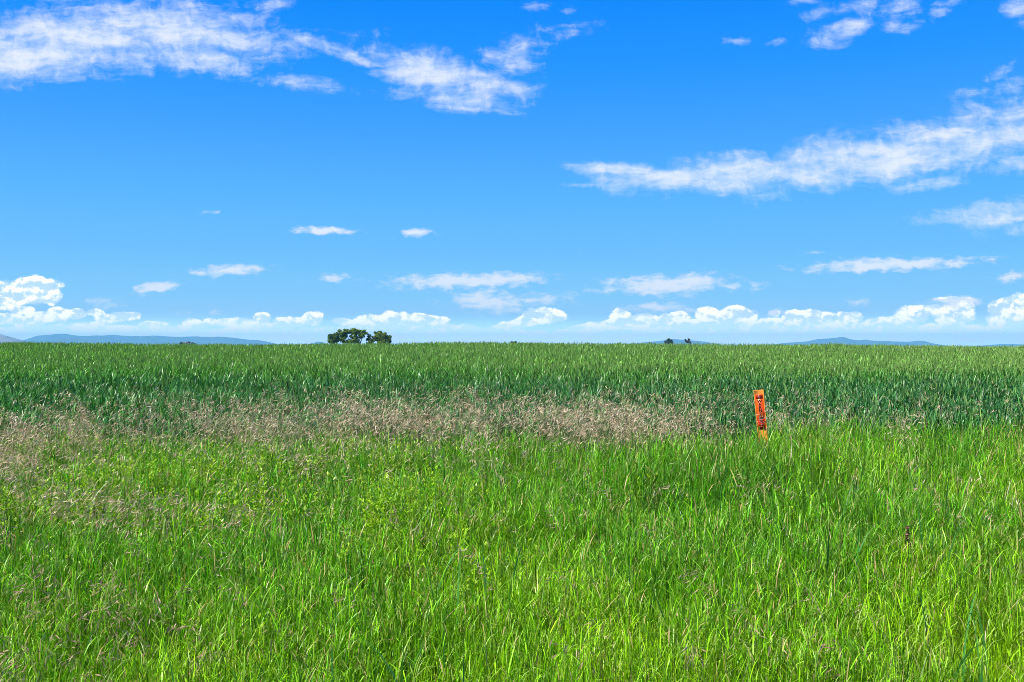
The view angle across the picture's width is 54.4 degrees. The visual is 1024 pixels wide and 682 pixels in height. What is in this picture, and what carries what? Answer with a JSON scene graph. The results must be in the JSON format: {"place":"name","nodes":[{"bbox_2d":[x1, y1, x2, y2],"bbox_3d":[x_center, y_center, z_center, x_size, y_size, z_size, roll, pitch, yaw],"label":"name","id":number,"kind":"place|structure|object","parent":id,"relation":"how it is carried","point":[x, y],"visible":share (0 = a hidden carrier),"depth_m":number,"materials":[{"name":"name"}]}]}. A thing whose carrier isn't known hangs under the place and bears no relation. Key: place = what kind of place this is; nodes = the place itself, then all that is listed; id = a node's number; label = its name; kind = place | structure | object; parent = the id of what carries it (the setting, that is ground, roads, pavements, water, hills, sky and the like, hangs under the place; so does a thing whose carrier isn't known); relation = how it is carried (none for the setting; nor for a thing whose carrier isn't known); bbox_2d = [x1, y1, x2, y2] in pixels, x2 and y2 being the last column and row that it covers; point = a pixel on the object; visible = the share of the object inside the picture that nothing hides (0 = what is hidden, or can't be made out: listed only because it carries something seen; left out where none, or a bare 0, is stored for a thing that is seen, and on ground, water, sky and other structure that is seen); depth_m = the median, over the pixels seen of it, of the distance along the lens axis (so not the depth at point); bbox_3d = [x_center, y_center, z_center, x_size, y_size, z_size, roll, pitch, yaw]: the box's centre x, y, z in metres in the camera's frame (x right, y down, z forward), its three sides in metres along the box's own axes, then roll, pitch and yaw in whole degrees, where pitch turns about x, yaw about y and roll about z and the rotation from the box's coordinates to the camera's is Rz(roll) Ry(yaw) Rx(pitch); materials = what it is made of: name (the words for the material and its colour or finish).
{"place":"outdoors","nodes":[
{"label":"outdoors","id":0,"kind":"place"},
{"bbox_2d":[0,334,27,342],"bbox_3d":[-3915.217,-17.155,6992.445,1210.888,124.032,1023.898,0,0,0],"label":"hill","id":1,"kind":"structure","parent":0,"point":[3,338],"depth_m":6935.09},
{"bbox_2d":[47,337,111,344],"bbox_3d":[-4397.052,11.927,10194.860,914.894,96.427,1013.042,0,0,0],"label":"mountain range","id":2,"kind":"structure","parent":0,"point":[72,339],"depth_m":10101.70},
{"bbox_2d":[23,334,277,345],"bbox_3d":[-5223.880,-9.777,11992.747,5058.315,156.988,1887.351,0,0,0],"label":"mountain range","id":3,"kind":"structure","parent":0,"point":[120,339],"depth_m":11762.56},
{"bbox_2d":[0,376,1023,681],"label":"brome grass","id":4,"kind":"structure","parent":0,"point":[24,432],"depth_m":8.74,"materials":[{"name":"beige plant"}]},
{"bbox_2d":[0,0,1023,345],"label":"sky","id":5,"kind":"structure","parent":0,"point":[735,172],"materials":[{"name":"blue"}]},
{"bbox_2d":[634,339,712,344],"bbox_3d":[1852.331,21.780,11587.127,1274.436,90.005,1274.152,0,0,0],"label":"mountain range","id":6,"kind":"structure","parent":0,"point":[676,341],"depth_m":11434.80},
{"bbox_2d":[774,337,945,345],"bbox_3d":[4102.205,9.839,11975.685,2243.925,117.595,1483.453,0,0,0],"label":"mountain range","id":7,"kind":"structure","parent":0,"point":[840,340],"depth_m":11777.29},
{"bbox_2d":[904,526,911,570],"bbox_3d":[2.149,1.307,5.402,0.057,0.620,0.089,0,0,13],"label":"dock stalk","id":8,"kind":"object","parent":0,"point":[907,535],"visible":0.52,"depth_m":5.38,"materials":[{"name":"brown plant"}]},
{"bbox_2d":[984,344,1023,345],"bbox_3d":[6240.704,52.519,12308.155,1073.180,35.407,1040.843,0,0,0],"label":"mountain range","id":9,"kind":"structure","parent":0,"point":[1006,344],"depth_m":12216.36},
{"bbox_3d":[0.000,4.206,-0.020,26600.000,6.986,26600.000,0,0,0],"label":"ground","id":10,"kind":"structure","parent":0,"visible":0},
{"bbox_2d":[327,332,341,344],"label":"broadleaf tree","id":11,"kind":"object","parent":10,"relation":"on","point":[334,337],"visible":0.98,"depth_m":299.55,"materials":[{"name":"green plant"}]},
{"bbox_2d":[337,328,367,343],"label":"broadleaf tree","id":12,"kind":"object","parent":10,"relation":"on","point":[354,333],"visible":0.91,"depth_m":303.53,"materials":[{"name":"green plant"}]},
{"bbox_2d":[368,336,375,343],"bbox_3d":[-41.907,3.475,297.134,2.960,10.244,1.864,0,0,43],"label":"leafy bush","id":13,"kind":"object","parent":10,"relation":"on","point":[372,339],"visible":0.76,"depth_m":296.83,"materials":[{"name":"green plant"}]},
{"bbox_2d":[373,330,391,344],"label":"broadleaf tree","id":14,"kind":"object","parent":10,"relation":"on","point":[381,337],"visible":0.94,"depth_m":300.10,"materials":[{"name":"green plant"}]},
{"bbox_2d":[0,417,1015,681],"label":"weeds","id":15,"kind":"object","parent":10,"relation":"on","point":[370,515],"visible":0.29,"depth_m":6.87,"materials":[{"name":"green plant"}]},
{"bbox_2d":[0,340,1023,461],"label":"wheat crop","id":16,"kind":"object","parent":10,"relation":"on","point":[30,372],"visible":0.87,"depth_m":16.92,"materials":[{"name":"green plant"}]},
{"bbox_2d":[0,408,1023,681],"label":"grass","id":17,"kind":"structure","parent":10,"relation":"on","point":[946,604],"depth_m":5.21,"materials":[{"name":"green plant"}]},
{"bbox_2d":[664,338,672,343],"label":"broadleaf tree","id":18,"kind":"object","parent":10,"relation":"on","point":[668,341],"visible":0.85,"depth_m":619.44,"materials":[{"name":"green plant"}]},
{"bbox_2d":[754,390,767,453],"bbox_3d":[2.418,1.213,9.484,0.230,1.502,0.064,0,0,-9],"label":"marker post","id":19,"kind":"object","parent":10,"relation":"on","point":[759,399],"visible":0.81,"depth_m":9.48,"materials":[{"name":"orange plastic"}]}
]}

